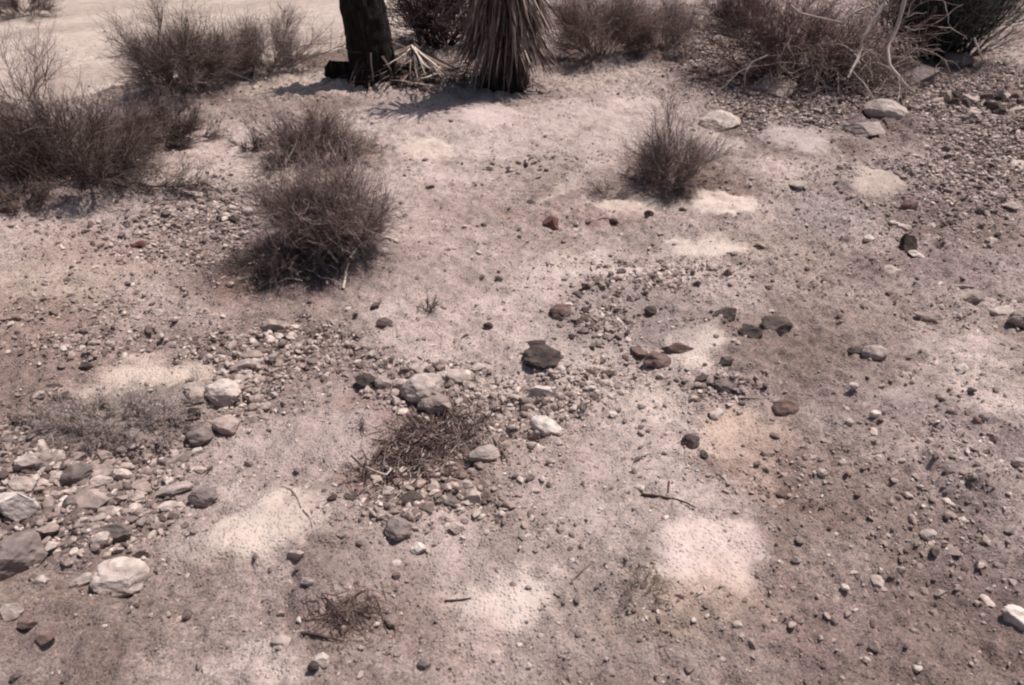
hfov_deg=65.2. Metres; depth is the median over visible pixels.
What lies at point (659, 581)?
grass tuft
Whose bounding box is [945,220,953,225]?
pebble
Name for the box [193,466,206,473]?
stone
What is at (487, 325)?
stone
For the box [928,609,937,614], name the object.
pebble
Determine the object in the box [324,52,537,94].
dead leaf heap
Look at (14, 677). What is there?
stone
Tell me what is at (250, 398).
pebble
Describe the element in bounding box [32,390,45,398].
stone
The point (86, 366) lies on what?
stone
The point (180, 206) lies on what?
pebble
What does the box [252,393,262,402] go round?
pebble
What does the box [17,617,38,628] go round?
stone
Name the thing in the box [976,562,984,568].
pebble
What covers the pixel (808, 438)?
pebble
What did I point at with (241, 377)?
stone
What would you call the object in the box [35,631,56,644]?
stone
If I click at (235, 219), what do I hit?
pebble
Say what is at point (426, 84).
dead leaf
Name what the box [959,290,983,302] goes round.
stone
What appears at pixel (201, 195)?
stone
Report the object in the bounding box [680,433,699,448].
stone
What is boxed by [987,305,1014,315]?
stone
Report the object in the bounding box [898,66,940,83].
boulder
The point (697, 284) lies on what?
pebble
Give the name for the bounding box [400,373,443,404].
stone
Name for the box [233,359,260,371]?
stone
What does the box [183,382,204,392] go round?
stone
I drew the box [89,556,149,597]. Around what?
rock
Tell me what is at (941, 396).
pebble
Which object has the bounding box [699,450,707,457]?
pebble
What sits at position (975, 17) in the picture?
upright bush
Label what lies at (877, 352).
stone
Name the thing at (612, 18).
desert shrub
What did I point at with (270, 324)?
stone
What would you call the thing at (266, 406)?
pebble
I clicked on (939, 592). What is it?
pebble
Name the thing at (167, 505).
stone
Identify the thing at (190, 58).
desert shrub
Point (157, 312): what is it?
pebble
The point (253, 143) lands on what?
desert shrub
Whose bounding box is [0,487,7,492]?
stone
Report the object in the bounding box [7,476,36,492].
stone
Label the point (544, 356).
stone
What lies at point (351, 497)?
stone
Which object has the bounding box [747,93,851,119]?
twig litter
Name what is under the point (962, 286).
stone
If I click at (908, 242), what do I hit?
stone
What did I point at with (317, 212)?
desert shrub
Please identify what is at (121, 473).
stone
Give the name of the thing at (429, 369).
stone
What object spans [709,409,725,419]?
stone
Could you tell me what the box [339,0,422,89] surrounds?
yucca tree
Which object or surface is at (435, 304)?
dead plant
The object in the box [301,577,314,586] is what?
pebble
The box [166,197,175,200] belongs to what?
pebble
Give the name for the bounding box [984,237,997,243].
pebble
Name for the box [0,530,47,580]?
boulder
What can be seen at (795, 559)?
pebble
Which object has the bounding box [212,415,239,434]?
stone
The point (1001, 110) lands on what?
stone
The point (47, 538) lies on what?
pebble
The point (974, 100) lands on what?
stone
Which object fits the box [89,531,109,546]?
stone
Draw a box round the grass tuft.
[610,558,680,603]
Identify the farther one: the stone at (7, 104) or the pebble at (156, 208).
the stone at (7, 104)
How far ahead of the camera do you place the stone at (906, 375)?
2.97 m
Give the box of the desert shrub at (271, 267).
[217,232,347,288]
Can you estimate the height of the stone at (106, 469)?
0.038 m
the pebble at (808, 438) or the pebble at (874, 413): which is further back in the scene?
the pebble at (874, 413)
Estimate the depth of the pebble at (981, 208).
4.22 m
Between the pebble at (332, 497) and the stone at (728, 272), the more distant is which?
the stone at (728, 272)
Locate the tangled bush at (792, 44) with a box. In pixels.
[660,0,966,104]
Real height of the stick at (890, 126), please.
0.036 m
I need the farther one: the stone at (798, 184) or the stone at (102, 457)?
the stone at (798, 184)
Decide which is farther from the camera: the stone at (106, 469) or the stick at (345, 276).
the stick at (345, 276)
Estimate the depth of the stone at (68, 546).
2.30 m
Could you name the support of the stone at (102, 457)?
on the ground
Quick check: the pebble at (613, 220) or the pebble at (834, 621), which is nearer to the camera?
the pebble at (834, 621)
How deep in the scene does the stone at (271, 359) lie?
3.04 m
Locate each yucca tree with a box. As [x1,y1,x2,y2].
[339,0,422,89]
[431,0,569,94]
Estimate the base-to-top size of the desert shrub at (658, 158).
0.600 m
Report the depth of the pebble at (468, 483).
2.51 m
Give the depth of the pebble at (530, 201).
4.36 m
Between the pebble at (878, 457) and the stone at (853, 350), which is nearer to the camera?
the pebble at (878, 457)
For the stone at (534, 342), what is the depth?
3.18 m
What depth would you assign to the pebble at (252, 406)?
2.87 m
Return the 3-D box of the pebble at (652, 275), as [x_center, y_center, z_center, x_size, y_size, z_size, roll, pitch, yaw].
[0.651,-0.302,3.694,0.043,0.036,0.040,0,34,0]
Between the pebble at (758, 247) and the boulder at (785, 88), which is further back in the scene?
the boulder at (785, 88)
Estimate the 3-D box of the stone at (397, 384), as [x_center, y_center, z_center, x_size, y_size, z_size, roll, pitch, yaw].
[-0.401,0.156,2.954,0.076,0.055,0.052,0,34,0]
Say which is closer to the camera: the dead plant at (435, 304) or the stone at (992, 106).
the dead plant at (435, 304)
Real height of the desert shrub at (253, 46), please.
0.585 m
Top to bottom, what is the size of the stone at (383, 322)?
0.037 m
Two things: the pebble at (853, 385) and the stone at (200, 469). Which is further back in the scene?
the pebble at (853, 385)
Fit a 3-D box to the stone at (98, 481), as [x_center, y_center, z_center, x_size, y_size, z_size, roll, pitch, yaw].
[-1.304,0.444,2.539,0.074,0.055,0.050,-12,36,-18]
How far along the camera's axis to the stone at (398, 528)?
2.29 m
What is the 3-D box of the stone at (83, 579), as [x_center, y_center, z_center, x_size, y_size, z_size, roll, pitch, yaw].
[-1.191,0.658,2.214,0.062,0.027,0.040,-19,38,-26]
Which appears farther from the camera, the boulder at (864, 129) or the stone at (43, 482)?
the boulder at (864, 129)
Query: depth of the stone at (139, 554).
2.29 m
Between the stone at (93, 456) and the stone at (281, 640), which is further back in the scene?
the stone at (93, 456)
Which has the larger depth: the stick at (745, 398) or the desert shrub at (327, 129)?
the desert shrub at (327, 129)
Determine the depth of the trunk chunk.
6.17 m
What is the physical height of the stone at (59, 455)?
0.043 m
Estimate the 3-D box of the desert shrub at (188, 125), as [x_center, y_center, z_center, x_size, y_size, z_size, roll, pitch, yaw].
[-2.181,-1.396,4.947,0.758,0.348,0.689,12,36,17]
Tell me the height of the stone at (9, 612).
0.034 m
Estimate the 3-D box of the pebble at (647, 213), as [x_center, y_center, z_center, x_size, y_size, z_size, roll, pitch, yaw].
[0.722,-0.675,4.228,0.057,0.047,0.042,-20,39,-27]
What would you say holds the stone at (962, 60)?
on the ground
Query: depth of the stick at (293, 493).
2.46 m
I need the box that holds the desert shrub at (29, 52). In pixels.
[0,4,90,101]
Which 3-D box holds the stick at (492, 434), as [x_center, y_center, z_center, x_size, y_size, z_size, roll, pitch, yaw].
[-0.049,0.342,2.709,0.011,0.026,0.243,-11,36,-16]
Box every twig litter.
[193,231,354,302]
[701,52,869,90]
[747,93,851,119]
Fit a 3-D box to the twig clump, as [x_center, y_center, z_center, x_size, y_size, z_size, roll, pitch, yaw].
[-0.412,0.704,2.049,0.298,0.071,0.252,0,34,0]
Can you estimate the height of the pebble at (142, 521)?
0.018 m
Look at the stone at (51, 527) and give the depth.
2.34 m
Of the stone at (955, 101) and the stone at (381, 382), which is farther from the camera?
the stone at (955, 101)
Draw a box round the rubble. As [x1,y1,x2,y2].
[0,2,1023,633]
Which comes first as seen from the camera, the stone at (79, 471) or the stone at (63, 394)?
the stone at (79, 471)
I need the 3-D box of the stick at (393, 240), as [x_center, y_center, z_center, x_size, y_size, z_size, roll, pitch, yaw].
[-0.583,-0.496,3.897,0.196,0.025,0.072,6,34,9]
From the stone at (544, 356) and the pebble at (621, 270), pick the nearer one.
the stone at (544, 356)
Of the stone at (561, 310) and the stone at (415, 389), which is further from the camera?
the stone at (561, 310)
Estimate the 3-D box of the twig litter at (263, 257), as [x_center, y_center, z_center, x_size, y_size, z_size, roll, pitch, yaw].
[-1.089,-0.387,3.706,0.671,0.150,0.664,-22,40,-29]
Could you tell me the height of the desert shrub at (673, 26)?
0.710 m
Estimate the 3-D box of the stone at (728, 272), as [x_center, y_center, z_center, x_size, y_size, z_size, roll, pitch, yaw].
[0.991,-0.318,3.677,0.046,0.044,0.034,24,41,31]
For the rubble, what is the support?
on the ground
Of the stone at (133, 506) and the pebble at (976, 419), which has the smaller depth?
the stone at (133, 506)
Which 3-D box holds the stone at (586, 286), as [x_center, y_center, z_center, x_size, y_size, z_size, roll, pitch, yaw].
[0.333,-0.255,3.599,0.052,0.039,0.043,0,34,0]
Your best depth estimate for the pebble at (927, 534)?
2.31 m
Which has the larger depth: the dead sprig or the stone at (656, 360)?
the stone at (656, 360)
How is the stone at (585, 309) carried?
on the ground
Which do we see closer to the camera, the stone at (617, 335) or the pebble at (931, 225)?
the stone at (617, 335)
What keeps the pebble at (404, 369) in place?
on the ground
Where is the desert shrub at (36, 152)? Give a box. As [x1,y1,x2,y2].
[0,57,240,207]
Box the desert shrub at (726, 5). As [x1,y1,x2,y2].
[696,0,783,29]
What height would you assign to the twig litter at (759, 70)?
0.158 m
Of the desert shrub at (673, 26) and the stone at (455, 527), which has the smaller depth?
the stone at (455, 527)
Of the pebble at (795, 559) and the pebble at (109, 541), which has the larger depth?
the pebble at (109, 541)
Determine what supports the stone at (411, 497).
on the ground
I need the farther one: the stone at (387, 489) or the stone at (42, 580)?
the stone at (387, 489)
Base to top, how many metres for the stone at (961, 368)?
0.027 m
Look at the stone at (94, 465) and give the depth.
2.56 m
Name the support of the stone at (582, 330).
on the ground
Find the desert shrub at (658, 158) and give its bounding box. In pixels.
[614,71,742,207]
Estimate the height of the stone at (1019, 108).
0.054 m
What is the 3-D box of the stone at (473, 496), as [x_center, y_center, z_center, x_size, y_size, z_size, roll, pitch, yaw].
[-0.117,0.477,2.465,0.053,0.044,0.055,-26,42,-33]
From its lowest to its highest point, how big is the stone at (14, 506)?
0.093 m
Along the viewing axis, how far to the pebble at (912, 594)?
2.17 m
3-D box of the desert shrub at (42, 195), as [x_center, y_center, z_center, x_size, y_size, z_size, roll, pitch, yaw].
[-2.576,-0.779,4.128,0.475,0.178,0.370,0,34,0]
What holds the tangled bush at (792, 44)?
on the ground
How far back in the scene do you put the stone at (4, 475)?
2.52 m
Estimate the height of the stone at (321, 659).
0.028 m
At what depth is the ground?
2.92 m
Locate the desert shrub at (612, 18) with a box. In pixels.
[541,0,682,63]
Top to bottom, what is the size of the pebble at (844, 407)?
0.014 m
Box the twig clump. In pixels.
[295,580,408,656]
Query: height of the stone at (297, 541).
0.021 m
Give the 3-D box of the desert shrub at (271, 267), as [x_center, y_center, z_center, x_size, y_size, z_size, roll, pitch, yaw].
[-1.074,-0.437,3.686,0.483,0.203,0.504,25,41,32]
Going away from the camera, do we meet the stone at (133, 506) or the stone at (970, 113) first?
the stone at (133, 506)
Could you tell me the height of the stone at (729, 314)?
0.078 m
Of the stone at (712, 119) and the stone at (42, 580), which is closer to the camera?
the stone at (42, 580)
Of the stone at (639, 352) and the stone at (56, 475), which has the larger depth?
the stone at (639, 352)
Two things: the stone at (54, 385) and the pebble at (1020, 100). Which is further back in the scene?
the pebble at (1020, 100)
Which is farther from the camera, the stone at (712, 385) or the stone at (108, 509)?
the stone at (712, 385)
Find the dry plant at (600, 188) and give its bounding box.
[588,176,627,198]
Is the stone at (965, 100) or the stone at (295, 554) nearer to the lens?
the stone at (295, 554)
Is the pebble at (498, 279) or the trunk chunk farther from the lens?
the trunk chunk
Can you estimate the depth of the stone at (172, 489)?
2.50 m
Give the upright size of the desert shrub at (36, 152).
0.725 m
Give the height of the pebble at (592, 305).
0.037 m
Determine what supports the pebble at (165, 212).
on the ground
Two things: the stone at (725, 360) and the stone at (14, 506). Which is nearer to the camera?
the stone at (14, 506)
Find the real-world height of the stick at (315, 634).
0.024 m
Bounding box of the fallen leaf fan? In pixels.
[344,43,471,89]
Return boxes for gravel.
[0,0,1023,684]
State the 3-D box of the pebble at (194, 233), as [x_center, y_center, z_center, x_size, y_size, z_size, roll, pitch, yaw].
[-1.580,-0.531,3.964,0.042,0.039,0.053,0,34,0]
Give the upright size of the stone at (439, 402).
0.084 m
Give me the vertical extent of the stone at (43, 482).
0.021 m
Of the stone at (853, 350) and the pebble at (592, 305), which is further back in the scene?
the pebble at (592, 305)
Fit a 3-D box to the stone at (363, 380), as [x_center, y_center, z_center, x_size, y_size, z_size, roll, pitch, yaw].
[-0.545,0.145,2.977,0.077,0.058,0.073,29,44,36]
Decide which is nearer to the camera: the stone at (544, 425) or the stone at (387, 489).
the stone at (387, 489)
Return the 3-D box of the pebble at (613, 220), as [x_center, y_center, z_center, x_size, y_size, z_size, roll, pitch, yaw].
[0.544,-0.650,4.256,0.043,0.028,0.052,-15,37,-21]
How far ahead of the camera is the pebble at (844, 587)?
2.15 m
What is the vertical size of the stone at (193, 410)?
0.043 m
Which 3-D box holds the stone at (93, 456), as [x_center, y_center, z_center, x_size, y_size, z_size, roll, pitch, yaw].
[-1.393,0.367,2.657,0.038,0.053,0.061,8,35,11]
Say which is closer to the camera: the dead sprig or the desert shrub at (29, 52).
the dead sprig
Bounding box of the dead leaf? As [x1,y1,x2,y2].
[399,80,449,87]
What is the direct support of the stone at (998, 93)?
on the ground
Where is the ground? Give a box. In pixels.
[0,0,1023,684]
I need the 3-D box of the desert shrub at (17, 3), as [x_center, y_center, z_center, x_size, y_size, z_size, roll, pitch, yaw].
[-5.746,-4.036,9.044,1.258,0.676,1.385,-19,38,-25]
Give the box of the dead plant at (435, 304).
[407,285,441,316]
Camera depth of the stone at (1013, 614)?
2.08 m
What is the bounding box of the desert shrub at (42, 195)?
[0,173,56,218]
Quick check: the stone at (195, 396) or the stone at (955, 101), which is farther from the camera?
the stone at (955, 101)
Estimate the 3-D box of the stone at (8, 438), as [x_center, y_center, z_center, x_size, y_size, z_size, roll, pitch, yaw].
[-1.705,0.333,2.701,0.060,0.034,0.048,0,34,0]
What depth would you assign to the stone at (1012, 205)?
4.25 m
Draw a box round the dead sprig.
[352,416,366,439]
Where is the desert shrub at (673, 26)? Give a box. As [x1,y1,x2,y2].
[601,0,730,58]
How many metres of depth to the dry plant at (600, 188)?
4.48 m
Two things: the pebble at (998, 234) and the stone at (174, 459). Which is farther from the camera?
the pebble at (998, 234)
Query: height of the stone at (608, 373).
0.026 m
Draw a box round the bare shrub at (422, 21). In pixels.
[386,0,471,55]
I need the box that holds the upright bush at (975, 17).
[838,0,1023,62]
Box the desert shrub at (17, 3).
[0,0,69,19]
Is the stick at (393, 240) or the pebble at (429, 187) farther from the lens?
the pebble at (429, 187)
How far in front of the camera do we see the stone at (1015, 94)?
5.83 m
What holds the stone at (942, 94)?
on the ground
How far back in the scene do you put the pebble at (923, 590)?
2.19 m
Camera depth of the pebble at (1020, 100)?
5.76 m
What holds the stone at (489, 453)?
on the ground
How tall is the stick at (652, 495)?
0.024 m
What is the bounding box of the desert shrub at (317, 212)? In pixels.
[205,122,428,286]
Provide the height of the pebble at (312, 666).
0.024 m
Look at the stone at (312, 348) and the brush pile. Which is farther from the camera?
the stone at (312, 348)
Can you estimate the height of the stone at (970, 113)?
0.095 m
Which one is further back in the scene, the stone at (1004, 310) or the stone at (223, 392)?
the stone at (1004, 310)
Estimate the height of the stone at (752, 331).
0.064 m
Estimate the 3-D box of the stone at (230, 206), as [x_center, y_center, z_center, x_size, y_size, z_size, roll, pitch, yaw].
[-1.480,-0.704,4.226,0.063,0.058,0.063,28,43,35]
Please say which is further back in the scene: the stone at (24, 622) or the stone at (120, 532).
the stone at (120, 532)
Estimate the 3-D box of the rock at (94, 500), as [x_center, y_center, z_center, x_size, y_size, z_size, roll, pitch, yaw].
[-1.277,0.486,2.449,0.109,0.064,0.084,-19,38,-25]
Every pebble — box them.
[42,536,51,542]
[63,458,72,464]
[104,536,112,544]
[136,516,147,526]
[149,215,158,219]
[150,206,160,211]
[151,309,162,316]
[161,210,170,214]
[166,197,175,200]
[175,204,186,209]
[188,230,198,235]
[209,233,219,239]
[228,216,240,221]
[240,207,253,215]
[247,403,257,410]
[248,395,253,402]
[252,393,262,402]
[260,402,270,410]
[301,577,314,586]
[307,662,318,670]
[327,494,336,501]
[336,531,350,537]
[370,302,380,308]
[382,370,393,376]
[400,366,409,372]
[408,364,419,373]
[416,659,430,669]
[425,185,434,189]
[435,364,444,369]
[460,480,472,487]
[494,276,502,281]
[525,200,535,203]
[589,303,595,308]
[609,218,618,222]
[617,268,626,272]
[644,210,653,218]
[644,305,656,315]
[649,273,657,279]
[693,281,700,287]
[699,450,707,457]
[753,244,762,249]
[790,556,801,562]
[803,435,811,443]
[816,468,827,477]
[830,617,838,625]
[841,583,849,590]
[842,405,849,412]
[844,612,850,617]
[845,418,853,424]
[849,382,858,389]
[863,235,873,242]
[869,410,881,416]
[874,454,882,460]
[888,220,897,224]
[908,591,915,597]
[909,628,917,632]
[919,529,936,540]
[919,587,928,594]
[926,223,935,228]
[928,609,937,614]
[935,589,947,596]
[936,393,946,400]
[939,221,948,226]
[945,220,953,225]
[967,387,976,392]
[967,472,977,478]
[973,416,981,423]
[976,205,984,211]
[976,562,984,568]
[982,210,990,215]
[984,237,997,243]
[994,232,1001,237]
[1011,457,1023,467]
[1016,97,1023,103]
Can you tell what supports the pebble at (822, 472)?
on the ground
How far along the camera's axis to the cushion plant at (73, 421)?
2.75 m
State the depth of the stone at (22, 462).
2.56 m
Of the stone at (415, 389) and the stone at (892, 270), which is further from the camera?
the stone at (892, 270)
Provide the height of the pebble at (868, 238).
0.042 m
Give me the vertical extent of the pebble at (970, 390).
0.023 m
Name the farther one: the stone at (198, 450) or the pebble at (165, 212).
the pebble at (165, 212)
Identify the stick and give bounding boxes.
[281,486,301,507]
[300,631,342,641]
[342,239,371,289]
[377,237,409,247]
[445,597,470,601]
[486,423,509,463]
[571,555,600,579]
[572,215,621,224]
[641,493,695,507]
[731,397,759,399]
[883,118,906,131]
[952,440,995,462]
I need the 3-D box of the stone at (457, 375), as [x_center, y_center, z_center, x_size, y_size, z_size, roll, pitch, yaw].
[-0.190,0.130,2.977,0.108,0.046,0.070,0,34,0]
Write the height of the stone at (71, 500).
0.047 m
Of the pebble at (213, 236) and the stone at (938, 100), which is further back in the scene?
the stone at (938, 100)
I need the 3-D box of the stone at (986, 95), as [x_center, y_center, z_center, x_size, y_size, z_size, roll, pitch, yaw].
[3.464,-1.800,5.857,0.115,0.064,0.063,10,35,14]
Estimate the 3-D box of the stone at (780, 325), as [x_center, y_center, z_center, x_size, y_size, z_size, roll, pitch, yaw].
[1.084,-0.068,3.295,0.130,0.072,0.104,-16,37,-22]
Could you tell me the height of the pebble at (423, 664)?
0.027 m
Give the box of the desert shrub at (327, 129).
[236,93,402,175]
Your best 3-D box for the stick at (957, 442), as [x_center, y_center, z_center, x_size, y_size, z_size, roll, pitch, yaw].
[1.492,0.350,2.570,0.008,0.019,0.152,-27,42,-34]
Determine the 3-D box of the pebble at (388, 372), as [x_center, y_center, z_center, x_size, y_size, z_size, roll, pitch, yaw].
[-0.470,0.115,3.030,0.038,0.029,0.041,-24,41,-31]
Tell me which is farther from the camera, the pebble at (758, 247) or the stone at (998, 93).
the stone at (998, 93)
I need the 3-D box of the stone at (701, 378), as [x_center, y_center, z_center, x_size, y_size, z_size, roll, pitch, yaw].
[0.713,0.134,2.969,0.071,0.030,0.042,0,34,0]
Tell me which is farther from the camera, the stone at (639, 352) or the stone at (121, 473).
the stone at (639, 352)
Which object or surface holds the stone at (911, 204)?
on the ground
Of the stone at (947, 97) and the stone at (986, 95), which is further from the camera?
the stone at (986, 95)
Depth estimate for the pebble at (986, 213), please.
4.24 m
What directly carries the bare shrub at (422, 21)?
on the ground
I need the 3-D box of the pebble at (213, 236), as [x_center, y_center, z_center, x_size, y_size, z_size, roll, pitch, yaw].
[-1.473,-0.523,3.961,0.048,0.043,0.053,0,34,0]
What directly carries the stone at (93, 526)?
on the ground
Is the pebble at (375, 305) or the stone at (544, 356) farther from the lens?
the pebble at (375, 305)
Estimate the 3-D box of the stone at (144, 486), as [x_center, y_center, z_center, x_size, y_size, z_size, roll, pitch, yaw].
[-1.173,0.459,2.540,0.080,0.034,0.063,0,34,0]
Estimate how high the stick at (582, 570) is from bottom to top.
0.012 m
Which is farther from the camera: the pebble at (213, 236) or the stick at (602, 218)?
the stick at (602, 218)
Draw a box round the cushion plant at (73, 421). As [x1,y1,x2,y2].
[1,379,241,460]
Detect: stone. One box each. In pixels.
[0,471,8,479]
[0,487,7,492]
[0,492,39,520]
[0,603,24,621]
[1,99,16,111]
[2,434,13,444]
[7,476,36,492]
[9,673,21,682]
[13,454,37,470]
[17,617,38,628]
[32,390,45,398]
[32,452,57,469]
[32,575,50,585]
[33,522,59,534]
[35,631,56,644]
[37,478,48,485]
[41,495,55,514]
[46,383,63,387]
[49,471,62,480]
[49,490,61,498]
[51,391,69,400]
[52,450,66,460]
[59,495,68,501]
[60,461,93,484]
[60,545,81,551]
[62,494,76,507]
[63,489,74,494]
[70,572,91,587]
[78,362,93,369]
[84,445,96,458]
[85,522,99,531]
[89,461,99,469]
[89,464,113,478]
[89,475,113,488]
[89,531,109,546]
[97,450,112,463]
[97,505,113,513]
[101,523,133,542]
[102,493,113,505]
[113,468,132,479]
[128,503,142,514]
[130,240,145,247]
[131,479,151,492]
[132,551,148,558]
[153,514,165,522]
[155,481,193,496]
[155,500,183,510]
[165,453,184,466]
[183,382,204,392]
[184,191,204,197]
[184,390,203,404]
[185,427,213,446]
[186,408,201,419]
[187,486,217,506]
[192,447,204,455]
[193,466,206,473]
[204,378,241,406]
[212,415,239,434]
[226,204,237,212]
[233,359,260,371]
[234,374,247,381]
[239,349,263,358]
[260,318,289,331]
[268,355,287,363]
[271,636,290,645]
[286,550,303,559]
[292,538,306,544]
[307,346,316,350]
[310,652,329,667]
[344,492,356,500]
[355,373,376,388]
[374,377,391,388]
[376,317,392,327]
[376,510,392,520]
[380,486,394,495]
[385,517,412,540]
[393,379,407,388]
[399,491,423,506]
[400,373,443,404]
[410,541,425,554]
[417,394,450,415]
[424,366,434,372]
[436,371,447,380]
[444,493,459,505]
[446,369,475,382]
[447,521,464,533]
[463,490,480,503]
[466,444,499,462]
[483,322,492,329]
[523,344,560,367]
[525,340,545,346]
[526,385,551,396]
[529,415,561,435]
[542,215,558,229]
[545,388,558,398]
[549,304,571,319]
[577,328,589,333]
[581,284,591,289]
[581,307,589,312]
[585,368,595,373]
[600,370,613,377]
[613,332,622,338]
[630,346,648,357]
[643,351,670,368]
[661,342,693,352]
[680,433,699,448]
[695,374,709,381]
[699,110,740,131]
[707,382,715,389]
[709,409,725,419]
[713,306,736,321]
[713,379,733,393]
[719,356,732,365]
[723,269,731,276]
[737,325,762,338]
[759,315,792,335]
[772,399,798,416]
[789,181,805,188]
[847,346,862,354]
[861,345,887,360]
[869,575,883,587]
[884,265,901,274]
[898,223,911,231]
[899,233,917,255]
[900,371,911,379]
[901,199,917,210]
[908,250,924,257]
[914,311,942,323]
[930,97,945,103]
[939,92,953,98]
[941,51,973,69]
[943,92,951,102]
[948,284,974,289]
[951,90,962,98]
[951,98,960,106]
[955,363,968,373]
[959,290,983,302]
[961,94,979,104]
[962,98,970,103]
[964,109,980,119]
[978,93,993,98]
[982,100,992,106]
[986,102,1002,112]
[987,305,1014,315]
[992,106,1005,113]
[993,90,1007,96]
[994,197,1006,202]
[1000,93,1010,101]
[1001,201,1019,209]
[1003,604,1023,630]
[1006,89,1022,98]
[1007,310,1023,327]
[1008,106,1023,111]
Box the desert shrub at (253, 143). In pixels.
[222,126,272,151]
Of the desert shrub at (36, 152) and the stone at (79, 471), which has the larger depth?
the desert shrub at (36, 152)
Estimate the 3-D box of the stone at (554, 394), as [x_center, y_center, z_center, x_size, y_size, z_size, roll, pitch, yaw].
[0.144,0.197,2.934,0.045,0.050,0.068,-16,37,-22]
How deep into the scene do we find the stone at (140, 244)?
3.82 m
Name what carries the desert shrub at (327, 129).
on the ground
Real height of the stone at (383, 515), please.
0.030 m
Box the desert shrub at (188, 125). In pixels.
[111,81,236,157]
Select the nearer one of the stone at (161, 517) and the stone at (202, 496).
the stone at (161, 517)
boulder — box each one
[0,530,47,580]
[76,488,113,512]
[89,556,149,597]
[753,73,797,97]
[841,122,884,136]
[863,99,907,118]
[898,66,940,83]
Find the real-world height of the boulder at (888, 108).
0.182 m
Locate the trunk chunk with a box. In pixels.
[324,60,348,79]
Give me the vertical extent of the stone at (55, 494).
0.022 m
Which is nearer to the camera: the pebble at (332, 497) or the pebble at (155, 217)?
the pebble at (332, 497)
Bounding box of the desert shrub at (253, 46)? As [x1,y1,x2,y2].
[197,0,347,82]
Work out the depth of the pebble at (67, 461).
2.57 m
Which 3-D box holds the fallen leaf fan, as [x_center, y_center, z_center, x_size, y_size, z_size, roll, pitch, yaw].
[-0.795,-2.108,6.088,1.032,0.304,0.933,29,43,36]
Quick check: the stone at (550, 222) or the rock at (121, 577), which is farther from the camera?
the stone at (550, 222)
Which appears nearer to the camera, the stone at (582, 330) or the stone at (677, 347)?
the stone at (677, 347)
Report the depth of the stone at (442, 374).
2.97 m
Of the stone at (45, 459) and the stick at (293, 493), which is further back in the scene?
the stone at (45, 459)
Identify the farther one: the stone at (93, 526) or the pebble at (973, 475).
the pebble at (973, 475)
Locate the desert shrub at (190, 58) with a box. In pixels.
[91,0,267,107]
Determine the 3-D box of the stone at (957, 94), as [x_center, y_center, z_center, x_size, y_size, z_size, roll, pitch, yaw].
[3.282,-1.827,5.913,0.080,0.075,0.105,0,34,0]
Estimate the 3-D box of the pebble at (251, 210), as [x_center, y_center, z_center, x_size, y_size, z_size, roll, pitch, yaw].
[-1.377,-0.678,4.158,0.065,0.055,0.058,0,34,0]
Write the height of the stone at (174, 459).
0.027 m
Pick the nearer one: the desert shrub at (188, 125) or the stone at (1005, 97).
the desert shrub at (188, 125)
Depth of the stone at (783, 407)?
2.79 m
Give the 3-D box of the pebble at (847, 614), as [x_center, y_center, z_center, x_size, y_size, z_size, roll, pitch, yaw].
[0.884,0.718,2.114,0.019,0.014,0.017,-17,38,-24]
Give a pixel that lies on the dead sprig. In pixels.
(362, 425)
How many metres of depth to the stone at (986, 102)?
5.69 m
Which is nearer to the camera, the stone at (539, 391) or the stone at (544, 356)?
the stone at (539, 391)
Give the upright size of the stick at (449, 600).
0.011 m
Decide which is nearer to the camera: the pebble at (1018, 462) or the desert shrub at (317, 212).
the pebble at (1018, 462)
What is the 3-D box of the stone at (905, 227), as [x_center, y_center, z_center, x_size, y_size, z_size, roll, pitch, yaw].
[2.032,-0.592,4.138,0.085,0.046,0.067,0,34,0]
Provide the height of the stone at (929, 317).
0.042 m
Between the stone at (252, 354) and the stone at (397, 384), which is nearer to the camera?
the stone at (397, 384)
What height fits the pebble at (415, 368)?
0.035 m
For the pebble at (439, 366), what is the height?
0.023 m
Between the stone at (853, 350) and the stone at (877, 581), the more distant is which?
the stone at (853, 350)
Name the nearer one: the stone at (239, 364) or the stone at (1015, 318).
the stone at (239, 364)
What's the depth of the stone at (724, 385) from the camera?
2.91 m
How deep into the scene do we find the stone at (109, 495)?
2.45 m
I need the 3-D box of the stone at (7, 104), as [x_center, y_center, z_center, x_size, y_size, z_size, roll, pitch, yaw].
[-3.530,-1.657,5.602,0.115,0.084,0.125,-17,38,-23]
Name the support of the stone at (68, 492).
on the ground
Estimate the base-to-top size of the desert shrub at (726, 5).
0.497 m
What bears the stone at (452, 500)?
on the ground
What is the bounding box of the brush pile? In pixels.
[336,381,515,508]
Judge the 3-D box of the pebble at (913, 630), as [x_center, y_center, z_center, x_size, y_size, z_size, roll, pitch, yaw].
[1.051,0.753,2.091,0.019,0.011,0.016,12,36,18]
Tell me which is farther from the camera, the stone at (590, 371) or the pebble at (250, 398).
the stone at (590, 371)
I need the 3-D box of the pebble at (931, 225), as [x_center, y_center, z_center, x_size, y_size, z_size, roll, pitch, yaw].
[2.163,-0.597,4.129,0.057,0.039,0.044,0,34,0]
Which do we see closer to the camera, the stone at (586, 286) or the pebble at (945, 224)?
the stone at (586, 286)
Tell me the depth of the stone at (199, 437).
2.71 m
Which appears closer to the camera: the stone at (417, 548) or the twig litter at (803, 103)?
the stone at (417, 548)
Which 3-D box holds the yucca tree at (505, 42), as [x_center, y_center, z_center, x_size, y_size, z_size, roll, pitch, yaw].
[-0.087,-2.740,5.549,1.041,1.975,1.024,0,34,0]
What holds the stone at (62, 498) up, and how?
on the ground
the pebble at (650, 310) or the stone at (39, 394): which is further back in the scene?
the pebble at (650, 310)
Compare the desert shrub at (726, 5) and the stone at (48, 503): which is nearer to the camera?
the stone at (48, 503)

